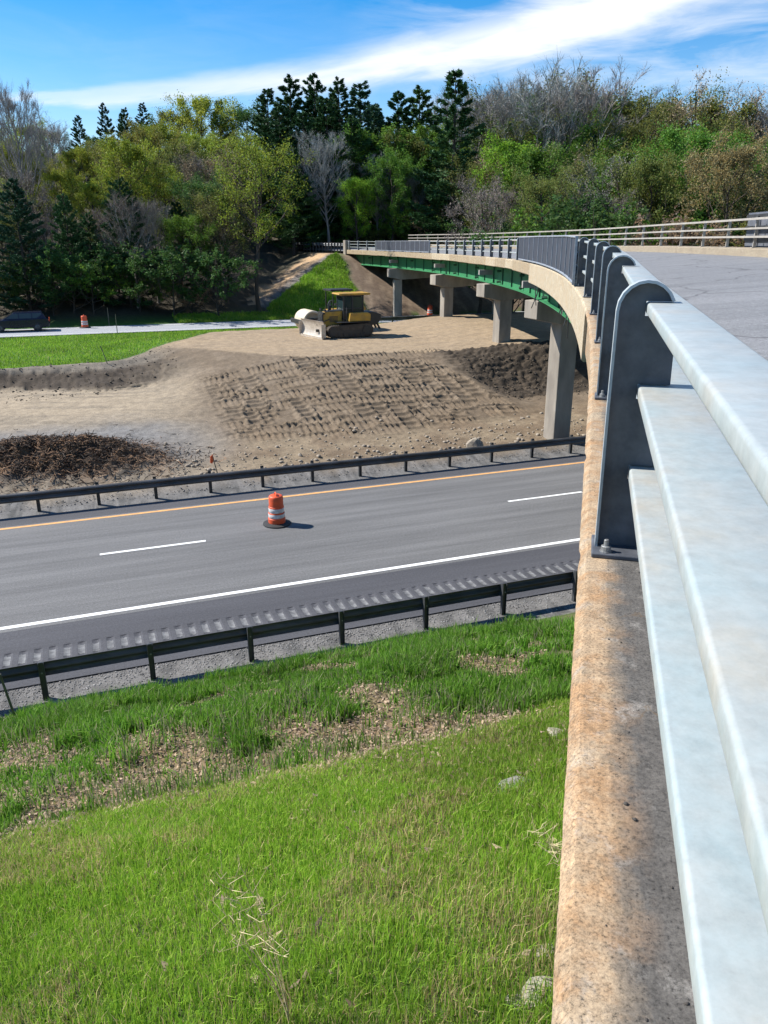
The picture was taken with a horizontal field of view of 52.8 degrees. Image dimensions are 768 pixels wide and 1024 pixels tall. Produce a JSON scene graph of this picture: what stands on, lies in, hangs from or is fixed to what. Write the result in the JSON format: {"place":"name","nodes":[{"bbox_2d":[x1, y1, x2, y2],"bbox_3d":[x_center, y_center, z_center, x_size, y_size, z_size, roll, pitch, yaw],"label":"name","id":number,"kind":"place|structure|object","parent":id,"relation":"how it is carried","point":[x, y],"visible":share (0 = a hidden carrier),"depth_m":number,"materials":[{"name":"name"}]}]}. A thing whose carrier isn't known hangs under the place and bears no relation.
{"place":"outdoors","nodes":[
{"label":"outdoors","id":0,"kind":"place"},
{"bbox_2d":[0,311,523,336],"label":"road","id":1,"kind":"structure","parent":0,"point":[140,328],"depth_m":62.96,"materials":[{"name":"asphalt"}]},
{"bbox_2d":[0,311,49,332],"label":"parked car","id":2,"kind":"object","parent":1,"relation":"on","point":[37,320],"visible":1,"depth_m":60.45,"materials":[{"name":"blue paint"}]},
{"bbox_2d":[0,150,588,1023],"bbox_3d":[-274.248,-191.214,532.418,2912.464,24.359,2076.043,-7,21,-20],"label":"ground","id":3,"kind":"structure","parent":0,"point":[272,388],"depth_m":35.60,"materials":[{"name":"soil"}]},
{"bbox_2d":[0,79,58,252],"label":"bare tree","id":4,"kind":"object","parent":3,"relation":"on","point":[7,128],"visible":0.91,"depth_m":76.25,"materials":[{"name":"grey plant"}]},
{"bbox_2d":[0,165,67,251],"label":"budding tree","id":5,"kind":"object","parent":3,"relation":"on","point":[29,180],"visible":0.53,"depth_m":73.87,"materials":[{"name":"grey plant"}]},
{"bbox_2d":[0,177,68,310],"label":"pine tree","id":6,"kind":"object","parent":3,"relation":"on","point":[18,213],"visible":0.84,"depth_m":65.64,"materials":[{"name":"green plant"}]},
{"bbox_2d":[0,254,82,315],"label":"shrub","id":7,"kind":"object","parent":3,"relation":"on","point":[67,288],"visible":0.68,"depth_m":66.09,"materials":[{"name":"green plant"}]},
{"bbox_2d":[26,115,73,217],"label":"bare tree","id":8,"kind":"object","parent":3,"relation":"on","point":[52,132],"visible":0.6,"depth_m":91.01,"materials":[{"name":"grey plant"}]},
{"bbox_2d":[34,167,91,231],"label":"leafing tree","id":9,"kind":"object","parent":3,"relation":"on","point":[60,176],"visible":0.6,"depth_m":78.56,"materials":[{"name":"green plant"}]},
{"bbox_2d":[26,238,117,312],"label":"shrub","id":10,"kind":"object","parent":3,"relation":"on","point":[74,259],"visible":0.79,"depth_m":66.35,"materials":[{"name":"green plant"}]},
{"bbox_2d":[46,193,102,301],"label":"pine tree","id":11,"kind":"object","parent":3,"relation":"on","point":[63,236],"visible":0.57,"depth_m":68.90,"materials":[{"name":"green plant"}]},
{"bbox_2d":[55,143,102,230],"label":"leafing tree","id":12,"kind":"object","parent":3,"relation":"on","point":[79,153],"visible":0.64,"depth_m":90.09,"materials":[{"name":"green plant"}]},
{"bbox_2d":[43,258,133,313],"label":"shrub","id":13,"kind":"object","parent":3,"relation":"on","point":[90,273],"visible":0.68,"depth_m":67.73,"materials":[{"name":"green plant"}]},
{"bbox_2d":[61,177,119,258],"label":"leafing tree","id":14,"kind":"object","parent":3,"relation":"on","point":[86,190],"visible":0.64,"depth_m":77.19,"materials":[{"name":"green plant"}]},
{"bbox_2d":[74,212,112,295],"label":"pine tree","id":15,"kind":"object","parent":3,"relation":"on","point":[87,225],"visible":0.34,"depth_m":71.26,"materials":[{"name":"green plant"}]},
{"bbox_2d":[0,424,224,493],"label":"mulch straw","id":16,"kind":"object","parent":3,"relation":"on","point":[59,454],"visible":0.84,"depth_m":29.01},
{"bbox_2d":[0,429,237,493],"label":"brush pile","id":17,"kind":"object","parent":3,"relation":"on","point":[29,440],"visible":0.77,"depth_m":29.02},
{"bbox_2d":[90,177,161,307],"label":"pine tree","id":18,"kind":"object","parent":3,"relation":"on","point":[122,265],"visible":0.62,"depth_m":68.67,"materials":[{"name":"green plant"}]},
{"bbox_2d":[85,132,170,272],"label":"leafing tree","id":19,"kind":"object","parent":3,"relation":"on","point":[130,153],"visible":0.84,"depth_m":74.22,"materials":[{"name":"green plant"}]},
{"bbox_2d":[89,146,172,233],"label":"leafing tree","id":20,"kind":"object","parent":3,"relation":"on","point":[124,164],"visible":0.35,"depth_m":77.06,"materials":[{"name":"green plant"}]},
{"bbox_2d":[96,189,167,307],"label":"bare tree","id":21,"kind":"object","parent":3,"relation":"on","point":[137,205],"visible":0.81,"depth_m":68.36,"materials":[{"name":"grey plant"}]},
{"bbox_2d":[85,242,187,311],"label":"shrub","id":22,"kind":"object","parent":3,"relation":"on","point":[140,288],"visible":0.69,"depth_m":67.88,"materials":[{"name":"green plant"}]},
{"bbox_2d":[107,116,183,207],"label":"leafing tree","id":23,"kind":"object","parent":3,"relation":"on","point":[139,132],"visible":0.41,"depth_m":88.68,"materials":[{"name":"green plant"}]},
{"bbox_2d":[136,163,192,237],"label":"leafing tree","id":24,"kind":"object","parent":3,"relation":"on","point":[170,182],"visible":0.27,"depth_m":80.17,"materials":[{"name":"green plant"}]},
{"bbox_2d":[106,241,227,315],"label":"shrub","id":25,"kind":"object","parent":3,"relation":"on","point":[163,255],"visible":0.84,"depth_m":68.30,"materials":[{"name":"green plant"}]},
{"bbox_2d":[152,134,212,216],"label":"leafing tree","id":26,"kind":"object","parent":3,"relation":"on","point":[194,148],"visible":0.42,"depth_m":87.18,"materials":[{"name":"green plant"}]},
{"bbox_2d":[147,214,219,286],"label":"leafing tree","id":27,"kind":"object","parent":3,"relation":"on","point":[186,223],"visible":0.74,"depth_m":71.42,"materials":[{"name":"green plant"}]},
{"bbox_2d":[0,322,386,368],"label":"grass","id":28,"kind":"structure","parent":3,"relation":"on","point":[97,338],"depth_m":51.38,"materials":[{"name":"plant"}]},
{"bbox_2d":[159,169,235,287],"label":"leafing tree","id":29,"kind":"object","parent":3,"relation":"on","point":[200,185],"visible":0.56,"depth_m":73.14,"materials":[{"name":"green plant"}]},
{"bbox_2d":[159,89,249,212],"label":"leafing tree","id":30,"kind":"object","parent":3,"relation":"on","point":[199,110],"visible":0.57,"depth_m":103.14,"materials":[{"name":"green plant"}]},
{"bbox_2d":[167,141,241,268],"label":"budding tree","id":31,"kind":"object","parent":3,"relation":"on","point":[206,162],"visible":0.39,"depth_m":79.50,"materials":[{"name":"green plant"}]},
{"bbox_2d":[162,239,261,315],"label":"shrub","id":32,"kind":"object","parent":3,"relation":"on","point":[226,262],"visible":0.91,"depth_m":69.23,"materials":[{"name":"green plant"}]},
{"bbox_2d":[174,180,261,299],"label":"leafing tree","id":33,"kind":"object","parent":3,"relation":"on","point":[215,213],"visible":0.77,"depth_m":72.27,"materials":[{"name":"green plant"}]},
{"bbox_2d":[192,192,249,298],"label":"budding tree","id":34,"kind":"object","parent":3,"relation":"on","point":[219,240],"visible":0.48,"depth_m":73.16,"materials":[{"name":"green plant"}]},
{"bbox_2d":[201,97,272,210],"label":"leafing tree","id":35,"kind":"object","parent":3,"relation":"on","point":[244,116],"visible":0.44,"depth_m":103.19,"materials":[{"name":"green plant"}]},
{"bbox_2d":[194,850,290,1023],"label":"dry weed","id":36,"kind":"object","parent":3,"relation":"on","point":[283,988],"visible":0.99,"depth_m":2.91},
{"bbox_2d":[202,128,319,311],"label":"leafing tree","id":37,"kind":"object","parent":3,"relation":"on","point":[248,154],"visible":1,"depth_m":69.44,"materials":[{"name":"green plant"}]},
{"bbox_2d":[238,88,293,209],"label":"pine tree","id":38,"kind":"object","parent":3,"relation":"on","point":[264,101],"visible":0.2,"depth_m":98.98,"materials":[{"name":"green plant"}]},
{"bbox_2d":[170,251,367,322],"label":"grass","id":39,"kind":"structure","parent":3,"relation":"on","point":[301,291],"depth_m":74.54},
{"bbox_2d":[245,102,322,231],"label":"pine tree","id":40,"kind":"object","parent":3,"relation":"on","point":[275,132],"visible":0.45,"depth_m":91.82,"materials":[{"name":"green plant"}]},
{"bbox_2d":[0,637,568,871],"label":"leaf litter","id":41,"kind":"object","parent":3,"relation":"on","point":[371,747],"visible":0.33,"depth_m":9.36,"materials":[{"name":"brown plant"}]},
{"bbox_2d":[0,612,574,1023],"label":"grass","id":42,"kind":"structure","parent":3,"relation":"on","point":[103,724],"depth_m":5.02,"materials":[{"name":"plant"}]},
{"bbox_2d":[0,590,574,714],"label":"gravel","id":43,"kind":"structure","parent":3,"relation":"on","point":[261,650],"depth_m":17.00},
{"bbox_2d":[254,73,321,208],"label":"pine tree","id":44,"kind":"object","parent":3,"relation":"on","point":[296,103],"visible":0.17,"depth_m":95.26,"materials":[{"name":"green plant"}]},
{"bbox_2d":[0,571,577,700],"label":"highway guardrail","id":45,"kind":"object","parent":3,"relation":"on","point":[149,651],"visible":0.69,"depth_m":16.73,"materials":[{"name":"metal"}]},
{"bbox_2d":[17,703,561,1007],"bbox_3d":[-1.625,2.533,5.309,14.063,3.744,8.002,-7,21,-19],"label":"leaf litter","id":46,"kind":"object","parent":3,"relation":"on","point":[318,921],"visible":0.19,"depth_m":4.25,"materials":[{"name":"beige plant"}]},
{"bbox_2d":[0,461,584,632],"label":"highway","id":47,"kind":"structure","parent":3,"relation":"on","point":[56,571],"depth_m":23.18,"materials":[{"name":"asphalt"}]},
{"bbox_2d":[263,492,290,528],"bbox_3d":[-3.392,-0.119,24.354,0.890,1.057,0.890,-6,20,-18],"label":"construction barrel","id":48,"kind":"object","parent":47,"relation":"on","point":[276,517],"visible":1,"depth_m":24.20,"materials":[{"name":"orange plastic"}]},
{"bbox_2d":[0,491,580,629],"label":"road marking","id":49,"kind":"object","parent":47,"relation":"on","point":[229,593],"visible":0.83,"depth_m":20.57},
{"bbox_2d":[0,462,583,529],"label":"road marking","id":50,"kind":"object","parent":47,"relation":"on","point":[283,496],"visible":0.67,"depth_m":26.93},
{"bbox_2d":[0,454,585,690],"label":"highway shoulder","id":51,"kind":"object","parent":3,"relation":"on","point":[43,640],"visible":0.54,"depth_m":19.38},
{"bbox_2d":[2,563,578,666],"bbox_3d":[-1.355,2.337,18.994,33.741,0.018,0.476,-7,21,-20],"label":"rumble strip","id":52,"kind":"object","parent":51,"relation":"on","point":[110,645],"visible":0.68,"depth_m":18.41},
{"bbox_2d":[0,435,585,510],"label":"highway guardrail","id":53,"kind":"object","parent":3,"relation":"on","point":[97,489],"visible":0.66,"depth_m":28.10,"materials":[{"name":"metal"}]},
{"bbox_2d":[261,146,325,255],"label":"pine tree","id":54,"kind":"object","parent":3,"relation":"on","point":[292,230],"visible":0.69,"depth_m":88.71,"materials":[{"name":"green plant"}]},
{"bbox_2d":[272,111,345,251],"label":"pine tree","id":55,"kind":"object","parent":3,"relation":"on","point":[307,126],"visible":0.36,"depth_m":90.81,"materials":[{"name":"green plant"}]},
{"bbox_2d":[287,73,335,207],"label":"pine tree","id":56,"kind":"object","parent":3,"relation":"on","point":[313,95],"visible":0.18,"depth_m":97.03,"materials":[{"name":"green plant"}]},
{"bbox_2d":[289,129,351,251],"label":"bare tree","id":57,"kind":"object","parent":3,"relation":"on","point":[322,152],"visible":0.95,"depth_m":89.11,"materials":[{"name":"grey plant"}]},
{"bbox_2d":[300,95,375,242],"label":"pine tree","id":58,"kind":"object","parent":3,"relation":"on","point":[330,110],"visible":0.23,"depth_m":92.79,"materials":[{"name":"green plant"}]},
{"bbox_2d":[308,76,370,221],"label":"pine tree","id":59,"kind":"object","parent":3,"relation":"on","point":[338,89],"visible":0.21,"depth_m":94.93,"materials":[{"name":"green plant"}]},
{"bbox_2d":[299,291,380,339],"bbox_3d":[-2.795,-13.145,51.451,5.178,2.817,3.052,-7,21,-20],"label":"bulldozer","id":60,"kind":"object","parent":3,"relation":"on","point":[355,316],"visible":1,"depth_m":50.83,"materials":[{"name":"yellow metal"}]},
{"bbox_2d":[314,115,391,245],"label":"pine tree","id":61,"kind":"object","parent":3,"relation":"on","point":[357,137],"visible":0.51,"depth_m":91.41,"materials":[{"name":"green plant"}]},
{"bbox_2d":[318,123,390,231],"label":"leafing tree","id":62,"kind":"object","parent":3,"relation":"on","point":[359,152],"visible":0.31,"depth_m":92.25,"materials":[{"name":"green plant"}]},
{"bbox_2d":[332,175,379,247],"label":"leafing tree","id":63,"kind":"object","parent":3,"relation":"on","point":[354,183],"visible":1,"depth_m":88.81,"materials":[{"name":"green plant"}]},
{"bbox_2d":[335,80,387,231],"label":"pine tree","id":64,"kind":"object","parent":3,"relation":"on","point":[359,106],"visible":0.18,"depth_m":96.76,"materials":[{"name":"green plant"}]},
{"bbox_2d":[330,104,411,245],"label":"pine tree","id":65,"kind":"object","parent":3,"relation":"on","point":[373,115],"visible":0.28,"depth_m":94.06,"materials":[{"name":"green plant"}]},
{"bbox_2d":[163,407,586,476],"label":"dirt clods","id":66,"kind":"object","parent":3,"relation":"on","point":[367,450],"visible":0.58,"depth_m":32.45,"materials":[{"name":"soil"}]},
{"bbox_2d":[330,121,426,232],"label":"leafing tree","id":67,"kind":"object","parent":3,"relation":"on","point":[376,137],"visible":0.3,"depth_m":92.74,"materials":[{"name":"green plant"}]},
{"bbox_2d":[362,144,428,240],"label":"leafing tree","id":68,"kind":"object","parent":3,"relation":"on","point":[399,165],"visible":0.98,"depth_m":88.70,"materials":[{"name":"green plant"}]},
{"bbox_2d":[367,91,426,239],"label":"pine tree","id":69,"kind":"object","parent":3,"relation":"on","point":[398,96],"visible":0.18,"depth_m":97.97,"materials":[{"name":"green plant"}]},
{"bbox_2d":[375,128,440,238],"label":"leafing tree","id":70,"kind":"object","parent":3,"relation":"on","point":[412,151],"visible":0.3,"depth_m":93.91,"materials":[{"name":"green plant"}]},
{"bbox_2d":[385,85,448,233],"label":"pine tree","id":71,"kind":"object","parent":3,"relation":"on","point":[426,114],"visible":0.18,"depth_m":100.49,"materials":[{"name":"green plant"}]},
{"bbox_2d":[381,122,477,213],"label":"leafing tree","id":72,"kind":"object","parent":3,"relation":"on","point":[421,133],"visible":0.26,"depth_m":94.94,"materials":[{"name":"green plant"}]},
{"bbox_2d":[398,68,496,244],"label":"pine tree","id":73,"kind":"object","parent":3,"relation":"on","point":[434,195],"visible":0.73,"depth_m":86.36,"materials":[{"name":"green plant"}]},
{"bbox_2d":[439,172,518,312],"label":"budding tree","id":74,"kind":"object","parent":3,"relation":"on","point":[482,198],"visible":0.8,"depth_m":71.06,"materials":[{"name":"grey plant"}]},
{"bbox_2d":[440,145,518,230],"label":"leafing tree","id":75,"kind":"object","parent":3,"relation":"on","point":[473,177],"visible":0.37,"depth_m":82.72,"materials":[{"name":"green plant"}]},
{"bbox_2d":[439,206,563,311],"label":"shrub","id":76,"kind":"object","parent":3,"relation":"on","point":[474,237],"visible":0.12,"depth_m":67.43,"materials":[{"name":"green plant"}]},
{"bbox_2d":[447,64,556,229],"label":"bare tree","id":77,"kind":"object","parent":3,"relation":"on","point":[493,106],"visible":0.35,"depth_m":90.01,"materials":[{"name":"grey plant"}]},
{"bbox_2d":[467,128,546,244],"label":"leafing tree","id":78,"kind":"object","parent":3,"relation":"on","point":[501,146],"visible":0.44,"depth_m":79.96,"materials":[{"name":"green plant"}]},
{"bbox_2d":[449,100,570,190],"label":"leafing tree","id":79,"kind":"object","parent":3,"relation":"on","point":[509,134],"visible":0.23,"depth_m":87.12,"materials":[{"name":"green plant"}]},
{"bbox_2d":[488,138,582,301],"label":"leafing tree","id":80,"kind":"object","parent":3,"relation":"on","point":[540,156],"visible":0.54,"depth_m":77.70,"materials":[{"name":"green plant"}]},
{"bbox_2d":[488,155,593,233],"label":"leafing tree","id":81,"kind":"object","parent":3,"relation":"on","point":[546,185],"visible":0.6,"depth_m":69.02,"materials":[{"name":"green plant"}]},
{"bbox_2d":[487,48,621,212],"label":"bare tree","id":82,"kind":"object","parent":3,"relation":"on","point":[561,91],"visible":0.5,"depth_m":86.44,"materials":[{"name":"grey plant"}]},
{"bbox_2d":[343,240,767,1023],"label":"highway overpass","id":83,"kind":"object","parent":3,"relation":"on","point":[627,962],"visible":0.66,"depth_m":1.67,"materials":[{"name":"concrete"}]},
{"bbox_2d":[348,237,767,1023],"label":"bridge railing","id":84,"kind":"object","parent":83,"relation":"on","point":[682,497],"visible":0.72,"depth_m":1.25,"materials":[{"name":"metal"}]},
{"bbox_2d":[376,241,429,252],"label":"bridge screen","id":85,"kind":"object","parent":84,"relation":"attached to","point":[414,246],"visible":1,"depth_m":65.63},
{"bbox_2d":[518,235,578,284],"bbox_3d":[4.825,-7.896,23.506,0.383,0.967,18.041,2,19,6],"label":"bridge screen","id":86,"kind":"object","parent":84,"relation":"attached to","point":[557,253],"visible":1,"depth_m":21.68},
{"bbox_2d":[408,217,767,247],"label":"bridge railing","id":87,"kind":"object","parent":83,"relation":"on","point":[728,229],"visible":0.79,"depth_m":35.66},
{"bbox_2d":[743,211,767,247],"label":"sign panel","id":88,"kind":"object","parent":83,"relation":"attached to","point":[762,242],"visible":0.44,"depth_m":26.72,"materials":[{"name":"metal"}]},
{"bbox_2d":[488,96,622,194],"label":"leafing tree","id":89,"kind":"object","parent":3,"relation":"on","point":[539,145],"visible":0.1,"depth_m":88.80,"materials":[{"name":"brown plant"}]},
{"bbox_2d":[536,119,625,177],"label":"leafing tree","id":90,"kind":"object","parent":3,"relation":"on","point":[587,127],"visible":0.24,"depth_m":86.78,"materials":[{"name":"green plant"}]},
{"bbox_2d":[515,55,652,196],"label":"bare tree","id":91,"kind":"object","parent":3,"relation":"on","point":[604,103],"visible":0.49,"depth_m":87.10,"materials":[{"name":"grey plant"}]},
{"bbox_2d":[505,183,667,245],"bbox_3d":[16.920,-21.058,62.503,12.448,9.764,14.259,-5,20,-15],"label":"shrub","id":92,"kind":"object","parent":3,"relation":"on","point":[605,220],"visible":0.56,"depth_m":59.72,"materials":[{"name":"green plant"}]},
{"bbox_2d":[574,138,660,217],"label":"leafing tree","id":93,"kind":"object","parent":3,"relation":"on","point":[606,158],"visible":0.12,"depth_m":76.84,"materials":[{"name":"green plant"}]},
{"bbox_2d":[561,152,680,224],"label":"budding tree","id":94,"kind":"object","parent":3,"relation":"on","point":[592,177],"visible":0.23,"depth_m":72.98,"materials":[{"name":"green plant"}]},
{"bbox_2d":[561,85,695,176],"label":"leafing tree","id":95,"kind":"object","parent":3,"relation":"on","point":[632,132],"visible":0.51,"depth_m":84.86,"materials":[{"name":"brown plant"}]},
{"bbox_2d":[584,86,701,144],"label":"leafing tree","id":96,"kind":"object","parent":3,"relation":"on","point":[640,109],"visible":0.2,"depth_m":100.45,"materials":[{"name":"brown plant"}]},
{"bbox_2d":[599,150,703,245],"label":"leafing tree","id":97,"kind":"object","parent":3,"relation":"on","point":[647,170],"visible":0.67,"depth_m":67.48,"materials":[{"name":"green plant"}]},
{"bbox_2d":[596,202,723,245],"bbox_3d":[22.963,-21.760,65.989,12.881,8.821,11.246,-17,25,-39],"label":"shrub","id":98,"kind":"object","parent":3,"relation":"on","point":[671,226],"visible":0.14,"depth_m":62.78,"materials":[{"name":"green plant"}]},
{"bbox_2d":[615,203,744,246],"bbox_3d":[22.602,-18.831,58.431,10.351,8.119,11.857,1,19,3],"label":"shrub","id":99,"kind":"object","parent":3,"relation":"on","point":[719,242],"visible":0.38,"depth_m":56.86,"materials":[{"name":"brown plant"}]},
{"bbox_2d":[607,117,765,220],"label":"leafing tree","id":100,"kind":"object","parent":3,"relation":"on","point":[673,138],"visible":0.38,"depth_m":69.21,"materials":[{"name":"green plant"}]},
{"bbox_2d":[654,65,767,142],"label":"budding tree","id":101,"kind":"object","parent":3,"relation":"on","point":[684,112],"visible":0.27,"depth_m":97.26,"materials":[{"name":"brown plant"}]},
{"bbox_2d":[658,105,764,192],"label":"leafing tree","id":102,"kind":"object","parent":3,"relation":"on","point":[721,126],"visible":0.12,"depth_m":81.82,"materials":[{"name":"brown plant"}]},
{"bbox_2d":[656,90,767,141],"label":"leafing tree","id":103,"kind":"object","parent":3,"relation":"on","point":[744,109],"visible":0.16,"depth_m":98.04,"materials":[{"name":"brown plant"}]},
{"bbox_2d":[668,123,767,246],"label":"leafing tree","id":104,"kind":"object","parent":3,"relation":"on","point":[727,160],"visible":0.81,"depth_m":62.04,"materials":[{"name":"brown plant"}]},
{"bbox_2d":[0,0,767,175],"label":"sky","id":105,"kind":"structure","parent":0,"point":[76,56],"materials":[{"name":"blue"}]},
{"bbox_2d":[305,246,767,360],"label":"bridge road","id":106,"kind":"structure","parent":0,"point":[729,293],"depth_m":16.03,"materials":[{"name":"concrete"}]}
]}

